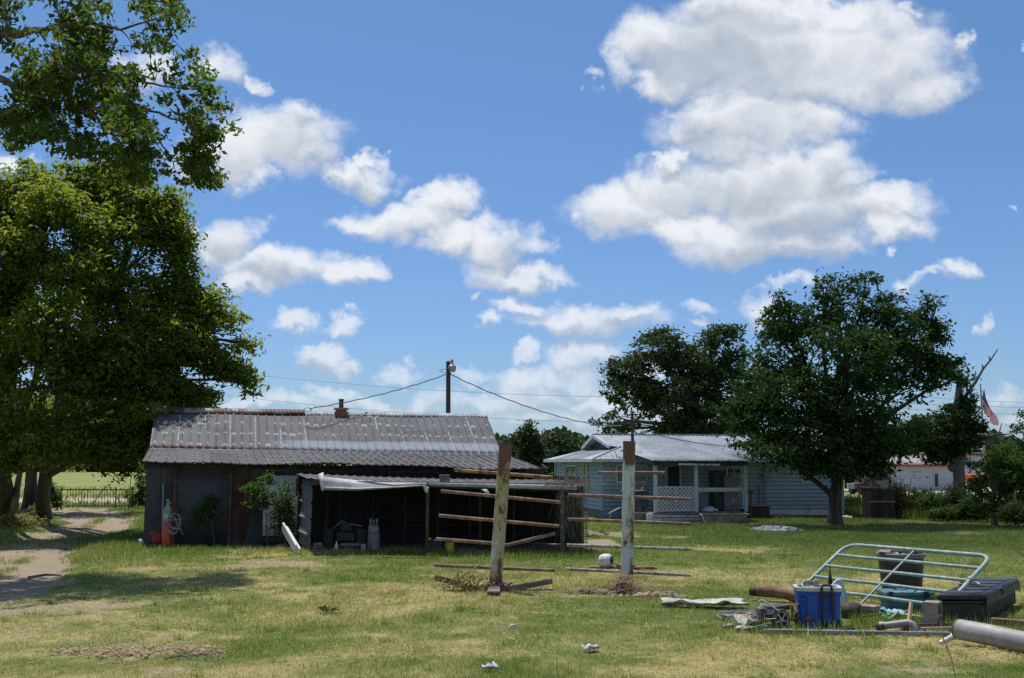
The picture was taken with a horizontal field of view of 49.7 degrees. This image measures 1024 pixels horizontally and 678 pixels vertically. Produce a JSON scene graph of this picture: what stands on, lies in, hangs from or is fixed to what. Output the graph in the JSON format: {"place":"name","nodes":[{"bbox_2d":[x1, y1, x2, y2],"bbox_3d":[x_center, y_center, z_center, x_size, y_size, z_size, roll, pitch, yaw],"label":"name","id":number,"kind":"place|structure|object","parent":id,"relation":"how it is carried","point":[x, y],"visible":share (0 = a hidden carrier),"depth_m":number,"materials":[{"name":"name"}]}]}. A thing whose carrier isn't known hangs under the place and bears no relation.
{"place":"outdoors","nodes":[
{"label":"outdoors","id":0,"kind":"place"},
{"bbox_2d":[0,512,143,615],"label":"dirt track","id":1,"kind":"structure","parent":0,"point":[25,586],"depth_m":27.12,"materials":[{"name":"soil"}]},
{"bbox_2d":[0,502,51,528],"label":"roadside bush","id":2,"kind":"object","parent":1,"relation":"on","point":[20,520],"visible":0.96,"depth_m":39.06,"materials":[{"name":"green plant"}]},
{"bbox_2d":[19,483,144,509],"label":"field grass","id":3,"kind":"structure","parent":0,"point":[101,496],"depth_m":74.35,"materials":[{"name":"plant"}]},
{"bbox_2d":[19,498,144,502],"bbox_3d":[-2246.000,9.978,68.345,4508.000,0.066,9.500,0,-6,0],"label":"gravel road","id":4,"kind":"structure","parent":0,"point":[89,499],"depth_m":69.50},
{"bbox_2d":[260,375,604,396],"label":"power line","id":5,"kind":"object","parent":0,"point":[442,390],"visible":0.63,"depth_m":110.10,"materials":[{"name":"grey metal"}]},
{"bbox_2d":[12,463,1004,501],"bbox_3d":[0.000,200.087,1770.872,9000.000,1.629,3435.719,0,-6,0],"label":"pasture","id":6,"kind":"structure","parent":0,"point":[71,479],"depth_m":133.44,"materials":[{"name":"grass"}]},
{"bbox_2d":[502,430,520,457],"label":"tree","id":7,"kind":"object","parent":6,"relation":"on","point":[515,442],"visible":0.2,"depth_m":164.07,"materials":[{"name":"green plant"}]},
{"bbox_2d":[511,418,546,466],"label":"tree","id":8,"kind":"object","parent":6,"relation":"on","point":[525,432],"visible":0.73,"depth_m":158.24,"materials":[{"name":"green plant"}]},
{"bbox_2d":[516,428,559,475],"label":"tree","id":9,"kind":"object","parent":6,"relation":"on","point":[547,453],"visible":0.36,"depth_m":159.02,"materials":[{"name":"green plant"}]},
{"bbox_2d":[69,425,1023,467],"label":"wood","id":10,"kind":"object","parent":6,"relation":"on","point":[996,439],"visible":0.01,"depth_m":323.32,"materials":[{"name":"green plant"}]},
{"bbox_2d":[540,427,581,475],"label":"tree","id":11,"kind":"object","parent":6,"relation":"on","point":[560,443],"visible":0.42,"depth_m":165.10,"materials":[{"name":"green plant"}]},
{"bbox_2d":[569,434,587,452],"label":"tree","id":12,"kind":"object","parent":6,"relation":"on","point":[577,443],"visible":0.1,"depth_m":170.02,"materials":[{"name":"green plant"}]},
{"bbox_2d":[848,477,880,494],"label":"red truck","id":13,"kind":"object","parent":6,"relation":"on","point":[856,483],"visible":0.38,"depth_m":80.61,"materials":[{"name":"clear metal"}]},
{"bbox_2d":[0,503,1023,677],"bbox_3d":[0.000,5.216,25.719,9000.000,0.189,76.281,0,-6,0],"label":"ground","id":14,"kind":"structure","parent":0,"point":[466,546],"depth_m":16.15,"materials":[{"name":"plant"}]},
{"bbox_2d":[11,392,69,515],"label":"leaning tree","id":15,"kind":"object","parent":14,"relation":"on","point":[15,499],"visible":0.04,"depth_m":42.90,"materials":[{"name":"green plant"}]},
{"bbox_2d":[50,480,67,510],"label":"bush","id":16,"kind":"object","parent":14,"relation":"on","point":[56,495],"visible":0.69,"depth_m":53.38,"materials":[{"name":"green plant"}]},
{"bbox_2d":[0,156,120,514],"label":"hackberry tree","id":17,"kind":"object","parent":14,"relation":"on","point":[38,198],"visible":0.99,"depth_m":34.52,"materials":[{"name":"green plant"}]},
{"bbox_2d":[18,383,119,512],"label":"shade tree","id":18,"kind":"object","parent":14,"relation":"on","point":[29,493],"visible":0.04,"depth_m":49.59,"materials":[{"name":"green plant"}]},
{"bbox_2d":[0,511,182,570],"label":"verge grass","id":19,"kind":"structure","parent":14,"relation":"on","point":[102,552],"depth_m":28.00,"materials":[{"name":"plant"}]},
{"bbox_2d":[60,487,133,507],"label":"iron gate","id":20,"kind":"structure","parent":14,"relation":"on","point":[95,505],"depth_m":56.44,"materials":[{"name":"metal"}]},
{"bbox_2d":[0,0,243,192],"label":"overhanging tree","id":21,"kind":"object","parent":14,"relation":"on","point":[54,80],"visible":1,"depth_m":25.29,"materials":[{"name":"green plant"}]},
{"bbox_2d":[119,462,145,508],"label":"bush","id":22,"kind":"object","parent":14,"relation":"on","point":[138,498],"visible":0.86,"depth_m":55.37,"materials":[{"name":"green plant"}]},
{"bbox_2d":[50,642,226,663],"bbox_3d":[-4.572,3.788,13.427,2.442,0.138,1.374,0,-6,0],"label":"clod row","id":23,"kind":"object","parent":14,"relation":"on","point":[148,648],"visible":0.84,"depth_m":13.30,"materials":[{"name":"beige soil"}]},
{"bbox_2d":[29,156,271,519],"bbox_3d":[-15.723,0.381,39.564,14.800,13.605,7.136,-5,-8,37],"label":"hackberry tree","id":24,"kind":"object","parent":14,"relation":"on","point":[145,349],"visible":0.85,"depth_m":36.56,"materials":[{"name":"green plant"}]},
{"bbox_2d":[149,520,161,546],"bbox_3d":[-9.712,5.326,30.190,0.395,0.743,0.420,0,-6,0],"label":"garden machine","id":25,"kind":"object","parent":14,"relation":"on","point":[156,536],"visible":0.88,"depth_m":30.04,"materials":[{"name":"red paint"}]},
{"bbox_2d":[162,499,171,546],"bbox_3d":[-9.302,4.991,29.793,0.236,1.320,0.239,0,-6,0],"label":"gas cylinder","id":26,"kind":"object","parent":14,"relation":"on","point":[166,534],"visible":0.9,"depth_m":29.70,"materials":[{"name":"orange paint"}]},
{"bbox_2d":[165,513,182,534],"bbox_3d":[-9.060,4.966,29.659,0.543,0.588,0.098,-1,-6,5],"label":"hose","id":27,"kind":"object","parent":26,"relation":"hanging from","point":[167,522],"visible":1,"depth_m":29.65,"materials":[{"name":"grey rubber"}]},
{"bbox_2d":[187,492,224,545],"bbox_3d":[-8.499,5.000,30.606,0.970,1.490,0.667,0,-6,0],"label":"tree","id":28,"kind":"object","parent":14,"relation":"on","point":[207,507],"depth_m":30.54,"materials":[{"name":"green plant"}]},
{"bbox_2d":[238,481,275,545],"bbox_3d":[-6.916,4.748,29.865,1.059,1.824,0.759,0,-6,0],"label":"tree","id":29,"kind":"object","parent":14,"relation":"on","point":[262,496],"visible":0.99,"depth_m":29.86,"materials":[{"name":"green plant"}]},
{"bbox_2d":[256,470,299,547],"bbox_3d":[-6.275,4.641,30.226,1.207,2.120,0.936,-3,-7,24],"label":"bush","id":30,"kind":"object","parent":14,"relation":"on","point":[288,513],"visible":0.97,"depth_m":30.12,"materials":[{"name":"green plant"}]},
{"bbox_2d":[282,522,300,552],"bbox_3d":[-5.703,5.131,28.506,0.138,0.712,1.643,3,-7,-24],"label":"white board","id":31,"kind":"object","parent":14,"relation":"on","point":[291,539],"visible":0.96,"depth_m":28.37,"materials":[{"name":"paint"}]},
{"bbox_2d":[22,527,666,561],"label":"tall grass","id":32,"kind":"structure","parent":14,"relation":"on","point":[576,553],"depth_m":28.29,"materials":[{"name":"plant"}]},
{"bbox_2d":[142,399,547,546],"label":"barn","id":33,"kind":"structure","parent":14,"relation":"on","point":[250,444],"depth_m":32.62,"materials":[{"name":"paint"}]},
{"bbox_2d":[175,473,228,544],"bbox_3d":[-8.629,4.731,30.749,1.395,1.990,0.172,1,-7,-11],"label":"sliding door","id":34,"kind":"structure","parent":33,"relation":"in","point":[191,487],"depth_m":30.81,"materials":[{"name":"metal"}]},
{"bbox_2d":[263,476,297,535],"bbox_3d":[-6.545,4.709,31.227,0.949,1.680,0.036,1,-7,-11],"label":"white door","id":35,"kind":"structure","parent":33,"relation":"in","point":[292,479],"depth_m":31.23,"materials":[{"name":"wood"}]},
{"bbox_2d":[323,521,366,546],"bbox_3d":[-4.476,5.202,29.566,1.210,0.689,0.520,0,-6,0],"label":"old mower","id":36,"kind":"object","parent":14,"relation":"on","point":[358,535],"visible":0.98,"depth_m":29.45,"materials":[{"name":"grey metal"}]},
{"bbox_2d":[367,518,379,550],"bbox_3d":[-3.608,5.112,28.810,0.324,0.860,0.321,0,-6,0],"label":"propane tank","id":37,"kind":"object","parent":14,"relation":"on","point":[373,540],"visible":0.91,"depth_m":28.69,"materials":[{"name":"metal"}]},
{"bbox_2d":[429,537,441,550],"bbox_3d":[-2.027,5.339,28.772,0.366,0.340,0.324,1,-7,-11],"label":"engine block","id":38,"kind":"object","parent":14,"relation":"on","point":[434,544],"depth_m":28.64,"materials":[{"name":"grey metal"}]},
{"bbox_2d":[295,472,583,553],"bbox_3d":[-2.082,4.733,30.322,8.041,2.150,4.872,0,-6,0],"label":"lean to","id":39,"kind":"object","parent":14,"relation":"on","point":[404,515],"visible":0.67,"depth_m":31.85,"materials":[{"name":"wood"}]},
{"bbox_2d":[298,479,312,547],"bbox_3d":[-5.453,4.593,29.166,0.229,1.767,1.475,3,-7,-26],"label":"metal sheet","id":40,"kind":"object","parent":39,"relation":"attached to","point":[305,516],"visible":0.99,"depth_m":29.09,"materials":[{"name":"metal"}]},
{"bbox_2d":[319,472,428,492],"bbox_3d":[-3.461,3.592,27.639,2.746,0.509,0.269,1,-6,-6],"label":"tarp","id":41,"kind":"object","parent":39,"relation":"attached to","point":[327,483],"visible":1,"depth_m":27.62,"materials":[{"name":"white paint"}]},
{"bbox_2d":[428,483,576,489],"bbox_3d":[-0.219,3.739,28.023,3.797,0.200,0.050,1,-6,-8],"label":"gutter","id":42,"kind":"object","parent":39,"relation":"attached to","point":[526,486],"visible":0.9,"depth_m":28.03,"materials":[{"name":"metal"}]},
{"bbox_2d":[358,481,576,483],"bbox_3d":[-1.512,3.619,27.843,6.396,0.099,0.077,0,-6,-4],"label":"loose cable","id":43,"kind":"object","parent":42,"relation":"attached to","point":[464,482],"visible":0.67,"depth_m":27.84,"materials":[{"name":"metal"}]},
{"bbox_2d":[537,474,618,547],"bbox_3d":[1.658,4.538,28.584,2.121,2.170,2.709,0,-6,0],"label":"dead vine","id":44,"kind":"object","parent":39,"relation":"attached to","point":[579,501],"visible":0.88,"depth_m":28.24,"materials":[{"name":"plant"}]},
{"bbox_2d":[439,359,455,452],"bbox_3d":[-2.268,3.713,38.778,0.594,6.062,0.292,0,-6,0],"label":"light pole","id":45,"kind":"object","parent":14,"relation":"on","point":[450,366],"visible":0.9,"depth_m":38.98,"materials":[{"name":"grey metal"}]},
{"bbox_2d":[314,373,448,407],"bbox_3d":[-4.251,1.693,36.967,5.589,1.417,0.030,6,-9,-43],"label":"drop wire","id":46,"kind":"object","parent":45,"relation":"attached to","point":[381,394],"visible":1,"depth_m":36.84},
{"bbox_2d":[449,373,595,424],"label":"drop wire","id":47,"kind":"object","parent":45,"relation":"attached to","point":[519,403],"visible":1,"depth_m":41.97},
{"bbox_2d":[422,562,502,591],"bbox_3d":[-0.895,4.283,19.824,1.482,0.540,0.866,0,-6,0],"label":"dead plant","id":48,"kind":"object","parent":14,"relation":"on","point":[462,584],"visible":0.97,"depth_m":19.74,"materials":[{"name":"brown plant"}]},
{"bbox_2d":[470,576,522,591],"bbox_3d":[-0.329,4.434,20.005,1.022,0.330,0.776,2,-7,-21],"label":"earth heap","id":49,"kind":"object","parent":14,"relation":"on","point":[504,586],"visible":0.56,"depth_m":19.82,"materials":[{"name":"soil"}]},
{"bbox_2d":[434,443,559,595],"bbox_3d":[-0.267,3.214,19.695,2.307,2.718,1.161,0,-6,0],"label":"pipe rack","id":50,"kind":"object","parent":14,"relation":"on","point":[503,473],"visible":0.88,"depth_m":20.11,"materials":[{"name":"paint"}]},
{"bbox_2d":[0,542,1023,677],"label":"dead straw","id":51,"kind":"object","parent":14,"relation":"on","point":[662,657],"visible":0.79,"depth_m":13.53,"materials":[{"name":"beige plant"}]},
{"bbox_2d":[0,546,1023,677],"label":"dead stalks","id":52,"kind":"object","parent":14,"relation":"on","point":[455,618],"visible":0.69,"depth_m":15.60,"materials":[{"name":"beige plant"}]},
{"bbox_2d":[566,583,613,594],"bbox_3d":[1.384,4.385,19.335,0.828,0.239,0.530,2,-7,-17],"label":"earth heap","id":53,"kind":"object","parent":14,"relation":"on","point":[589,590],"visible":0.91,"depth_m":19.27,"materials":[{"name":"soil"}]},
{"bbox_2d":[589,564,656,568],"bbox_3d":[2.407,4.940,23.979,1.464,0.115,0.478,-1,-6,8],"label":"rusty sheet","id":54,"kind":"object","parent":14,"relation":"on","point":[618,566],"visible":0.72,"depth_m":23.98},
{"bbox_2d":[598,554,613,566],"bbox_3d":[2.053,4.832,24.075,0.322,0.305,0.300,-4,-7,29],"label":"tank","id":55,"kind":"object","parent":54,"relation":"on","point":[605,560],"visible":1,"depth_m":23.97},
{"bbox_2d":[603,569,651,595],"bbox_3d":[2.023,4.334,19.623,1.093,0.480,0.910,3,-7,-24],"label":"hay heap","id":56,"kind":"object","parent":14,"relation":"on","point":[623,583],"visible":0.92,"depth_m":19.47,"materials":[{"name":"plant"}]},
{"bbox_2d":[566,441,690,577],"bbox_3d":[2.189,3.298,20.683,2.367,2.761,0.278,0,-6,0],"label":"pipe rack","id":57,"kind":"object","parent":14,"relation":"on","point":[628,496],"visible":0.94,"depth_m":20.67,"materials":[{"name":"paint"}]},
{"bbox_2d":[613,591,687,597],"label":"soil ridge","id":58,"kind":"structure","parent":14,"relation":"on","point":[645,594],"depth_m":19.02,"materials":[{"name":"soil"}]},
{"bbox_2d":[587,320,763,433],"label":"elm tree","id":59,"kind":"object","parent":14,"relation":"on","point":[695,380],"visible":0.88,"depth_m":61.35,"materials":[{"name":"green plant"}]},
{"bbox_2d":[543,412,844,521],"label":"house","id":60,"kind":"structure","parent":14,"relation":"on","point":[685,466],"depth_m":46.95,"materials":[{"name":"blue"}]},
{"bbox_2d":[616,465,647,482],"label":"window","id":61,"kind":"structure","parent":60,"relation":"in","point":[619,480],"depth_m":46.15,"materials":[{"name":"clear glass"}]},
{"bbox_2d":[620,490,648,510],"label":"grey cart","id":62,"kind":"object","parent":60,"relation":"on","point":[642,504],"visible":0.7,"depth_m":44.16,"materials":[{"name":"metal"}]},
{"bbox_2d":[665,465,681,508],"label":"front door","id":63,"kind":"structure","parent":60,"relation":"in","point":[672,472],"depth_m":46.40,"materials":[{"name":"wood"}]},
{"bbox_2d":[698,490,706,510],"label":"storage drum","id":64,"kind":"object","parent":60,"relation":"on","point":[702,498],"visible":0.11,"depth_m":44.10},
{"bbox_2d":[708,471,724,509],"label":"fridge","id":65,"kind":"object","parent":60,"relation":"on","point":[715,481],"visible":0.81,"depth_m":44.99,"materials":[{"name":"grey metal"}]},
{"bbox_2d":[723,476,738,510],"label":"freezer","id":66,"kind":"object","parent":60,"relation":"on","point":[730,500],"visible":0.76,"depth_m":44.86,"materials":[{"name":"white paint"}]},
{"bbox_2d":[726,467,741,486],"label":"window","id":67,"kind":"structure","parent":60,"relation":"in","point":[734,471],"depth_m":46.94,"materials":[{"name":"clear glass"}]},
{"bbox_2d":[659,597,749,606],"bbox_3d":[3.062,4.211,17.674,1.421,0.128,0.404,0,-6,3],"label":"crumpled sheet","id":68,"kind":"object","parent":14,"relation":"on","point":[669,601],"visible":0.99,"depth_m":17.64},
{"bbox_2d":[698,513,749,523],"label":"tub","id":69,"kind":"object","parent":14,"relation":"on","point":[731,518],"visible":0.86,"depth_m":41.80,"materials":[{"name":"grey metal"}]},
{"bbox_2d":[717,609,760,621],"bbox_3d":[3.465,4.024,16.062,0.686,0.135,0.878,5,-8,-40],"label":"wire coil","id":70,"kind":"object","parent":14,"relation":"on","point":[753,613],"visible":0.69,"depth_m":16.22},
{"bbox_2d":[734,613,769,624],"bbox_3d":[3.372,3.969,15.599,0.303,0.123,0.652,2,-7,-15],"label":"rusty sheet","id":71,"kind":"object","parent":14,"relation":"on","point":[741,617],"visible":0.74,"depth_m":15.73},
{"bbox_2d":[747,505,769,518],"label":"burn box","id":72,"kind":"object","parent":14,"relation":"on","point":[760,511],"visible":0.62,"depth_m":45.48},
{"bbox_2d":[749,585,795,601],"bbox_3d":[4.356,4.245,18.426,0.819,0.249,0.197,-3,-7,27],"label":"rusty pipe","id":73,"kind":"object","parent":14,"relation":"on","point":[773,592],"visible":0.92,"depth_m":18.36,"materials":[{"name":"brown metal"}]},
{"bbox_2d":[751,525,802,530],"bbox_3d":[9.120,6.487,38.044,1.750,0.156,1.540,0,-6,0],"label":"tarpaulin","id":74,"kind":"object","parent":14,"relation":"on","point":[774,528],"visible":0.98,"depth_m":37.65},
{"bbox_2d":[756,599,806,627],"bbox_3d":[3.860,3.887,15.571,0.891,0.450,0.439,1,-6,-9],"label":"engine cart","id":75,"kind":"object","parent":14,"relation":"on","point":[771,612],"visible":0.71,"depth_m":15.44,"materials":[{"name":"grey metal"}]},
{"bbox_2d":[792,584,841,627],"bbox_3d":[4.333,3.759,15.639,0.650,0.615,0.530,-1,-6,8],"label":"cooler","id":76,"kind":"object","parent":14,"relation":"on","point":[816,604],"visible":0.88,"depth_m":15.47,"materials":[{"name":"blue plastic"}]},
{"bbox_2d":[703,266,977,524],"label":"pecan tree","id":77,"kind":"object","parent":14,"relation":"on","point":[848,430],"visible":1,"depth_m":41.03,"materials":[{"name":"green plant"}]},
{"bbox_2d":[841,602,860,618],"bbox_3d":[5.036,4.034,16.385,0.310,0.246,0.079,0,-6,0],"label":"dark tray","id":78,"kind":"object","parent":14,"relation":"on","point":[855,608],"visible":0.86,"depth_m":16.38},
{"bbox_2d":[844,493,861,507],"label":"fence bush","id":79,"kind":"object","parent":14,"relation":"on","point":[852,500],"visible":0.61,"depth_m":49.27,"materials":[{"name":"green plant"}]},
{"bbox_2d":[761,629,949,636],"bbox_3d":[4.576,3.927,14.743,2.441,0.070,0.085,-1,-6,7],"label":"steel rail","id":80,"kind":"object","parent":14,"relation":"on","point":[908,633],"visible":0.67,"depth_m":14.69,"materials":[{"name":"metal"}]},
{"bbox_2d":[714,601,1023,640],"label":"junk weeds","id":81,"kind":"object","parent":14,"relation":"on","point":[859,619],"visible":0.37,"depth_m":15.23,"materials":[{"name":"green plant"}]},
{"bbox_2d":[860,604,881,613],"bbox_3d":[5.394,4.109,16.768,0.358,0.140,0.279,-5,-8,37],"label":"old board","id":82,"kind":"object","parent":14,"relation":"on","point":[870,608],"visible":0.52,"depth_m":16.68,"materials":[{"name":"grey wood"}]},
{"bbox_2d":[861,473,896,518],"bbox_3d":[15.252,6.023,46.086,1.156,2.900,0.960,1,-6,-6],"label":"well box","id":83,"kind":"object","parent":14,"relation":"on","point":[877,502],"visible":0.93,"depth_m":45.58,"materials":[{"name":"grey wood"}]},
{"bbox_2d":[882,478,910,518],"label":"bush","id":84,"kind":"object","parent":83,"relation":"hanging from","point":[900,499],"visible":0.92,"depth_m":45.84,"materials":[{"name":"green plant"}]},
{"bbox_2d":[788,543,988,617],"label":"tube gate","id":85,"kind":"structure","parent":14,"relation":"on","point":[973,576],"depth_m":17.53,"materials":[{"name":"grey metal"}]},
{"bbox_2d":[832,579,847,605],"bbox_3d":[4.939,3.820,16.653,0.217,0.390,0.150,0,-6,0],"label":"plastic fin","id":86,"kind":"object","parent":85,"relation":"attached to","point":[843,597],"visible":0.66,"depth_m":16.64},
{"bbox_2d":[875,619,918,630],"bbox_3d":[5.179,3.883,14.862,0.574,0.239,0.203,-3,-7,28],"label":"exhaust pipe","id":87,"kind":"object","parent":14,"relation":"on","point":[904,624],"visible":0.88,"depth_m":14.84,"materials":[{"name":"grey metal"}]},
{"bbox_2d":[876,551,925,588],"bbox_3d":[6.790,4.102,19.263,0.830,0.741,0.784,0,-6,0],"label":"trash can","id":88,"kind":"object","parent":14,"relation":"on","point":[905,579],"visible":0.62,"depth_m":18.98,"materials":[{"name":"plastic"}]},
{"bbox_2d":[875,589,933,610],"bbox_3d":[6.187,4.107,17.390,0.768,0.312,0.509,0,-6,0],"label":"tote","id":89,"kind":"object","parent":14,"relation":"on","point":[911,594],"visible":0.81,"depth_m":17.21,"materials":[{"name":"teal plastic"}]},
{"bbox_2d":[899,487,929,512],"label":"fence bush","id":90,"kind":"object","parent":14,"relation":"on","point":[914,492],"visible":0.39,"depth_m":46.89,"materials":[{"name":"green plant"}]},
{"bbox_2d":[842,502,1008,521],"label":"fence row grass","id":91,"kind":"structure","parent":14,"relation":"on","point":[856,511],"depth_m":46.42,"materials":[{"name":"plant"}]},
{"bbox_2d":[911,487,947,513],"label":"fence bush","id":92,"kind":"object","parent":14,"relation":"on","point":[931,498],"visible":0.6,"depth_m":45.91,"materials":[{"name":"green plant"}]},
{"bbox_2d":[922,600,942,622],"bbox_3d":[5.870,3.854,15.416,0.210,0.375,0.235,-5,-8,38],"label":"cinder block","id":93,"kind":"object","parent":14,"relation":"on","point":[932,611],"depth_m":15.35,"materials":[{"name":"concrete"}]},
{"bbox_2d":[916,623,951,629],"bbox_3d":[5.894,3.970,15.284,0.676,0.095,0.120,1,-6,-7],"label":"rusty channel","id":94,"kind":"object","parent":14,"relation":"on","point":[931,624],"visible":0.28,"depth_m":15.21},
{"bbox_2d":[922,503,968,521],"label":"fence bush","id":95,"kind":"object","parent":14,"relation":"on","point":[941,513],"visible":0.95,"depth_m":43.29,"materials":[{"name":"green plant"}]},
{"bbox_2d":[896,349,1010,497],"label":"oak tree","id":96,"kind":"object","parent":14,"relation":"on","point":[960,430],"visible":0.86,"depth_m":59.39,"materials":[{"name":"green plant"}]},
{"bbox_2d":[935,480,976,508],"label":"fence bush","id":97,"kind":"object","parent":14,"relation":"on","point":[952,499],"visible":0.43,"depth_m":44.91,"materials":[{"name":"green plant"}]},
{"bbox_2d":[953,493,990,521],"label":"fence bush","id":98,"kind":"object","parent":14,"relation":"on","point":[970,511],"visible":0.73,"depth_m":42.90,"materials":[{"name":"green plant"}]},
{"bbox_2d":[937,578,1019,622],"bbox_3d":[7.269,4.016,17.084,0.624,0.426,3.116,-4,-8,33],"label":"toolbox","id":99,"kind":"object","parent":14,"relation":"on","point":[985,599],"visible":0.91,"depth_m":16.09,"materials":[{"name":"black plastic"}]},
{"bbox_2d":[946,437,1023,525],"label":"scrub tree","id":100,"kind":"object","parent":14,"relation":"on","point":[1004,466],"visible":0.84,"depth_m":40.35,"materials":[{"name":"green plant"}]},
{"bbox_2d":[951,619,1023,652],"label":"pipe","id":101,"kind":"object","parent":14,"relation":"on","point":[1007,638],"visible":1,"depth_m":13.54,"materials":[{"name":"metal"}]},
{"bbox_2d":[990,617,1023,626],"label":"rusty channel","id":102,"kind":"object","parent":14,"relation":"on","point":[996,620],"visible":0.7,"depth_m":15.61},
{"bbox_2d":[991,499,1023,528],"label":"fence bush","id":103,"kind":"object","parent":14,"relation":"on","point":[1014,511],"visible":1,"depth_m":37.93,"materials":[{"name":"green plant"}]},
{"bbox_2d":[991,408,1023,455],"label":"pecan sapling","id":104,"kind":"object","parent":14,"relation":"on","point":[1018,429],"visible":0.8,"depth_m":47.88,"materials":[{"name":"green plant"}]},
{"bbox_2d":[0,0,1023,449],"label":"sky","id":105,"kind":"structure","parent":0,"point":[512,192],"materials":[{"name":"blue"}]},
{"bbox_2d":[844,488,1017,496],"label":"gravel yard","id":106,"kind":"structure","parent":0,"point":[936,491],"depth_m":86.05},
{"bbox_2d":[844,453,983,489],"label":"metal building","id":107,"kind":"structure","parent":106,"relation":"on","point":[918,474],"depth_m":89.33,"materials":[{"name":"white painted metal siding"},{"name":"red metal roofing"}]},
{"bbox_2d":[979,383,986,491],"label":"flagpole","id":108,"kind":"object","parent":106,"relation":"on","point":[980,384],"visible":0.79,"depth_m":84.85,"materials":[{"name":"grey metal"}]},
{"bbox_2d":[982,390,998,425],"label":"flag","id":109,"kind":"object","parent":108,"relation":"hanging from","point":[991,415],"visible":0.98,"depth_m":84.85,"materials":[{"name":"fabric"}]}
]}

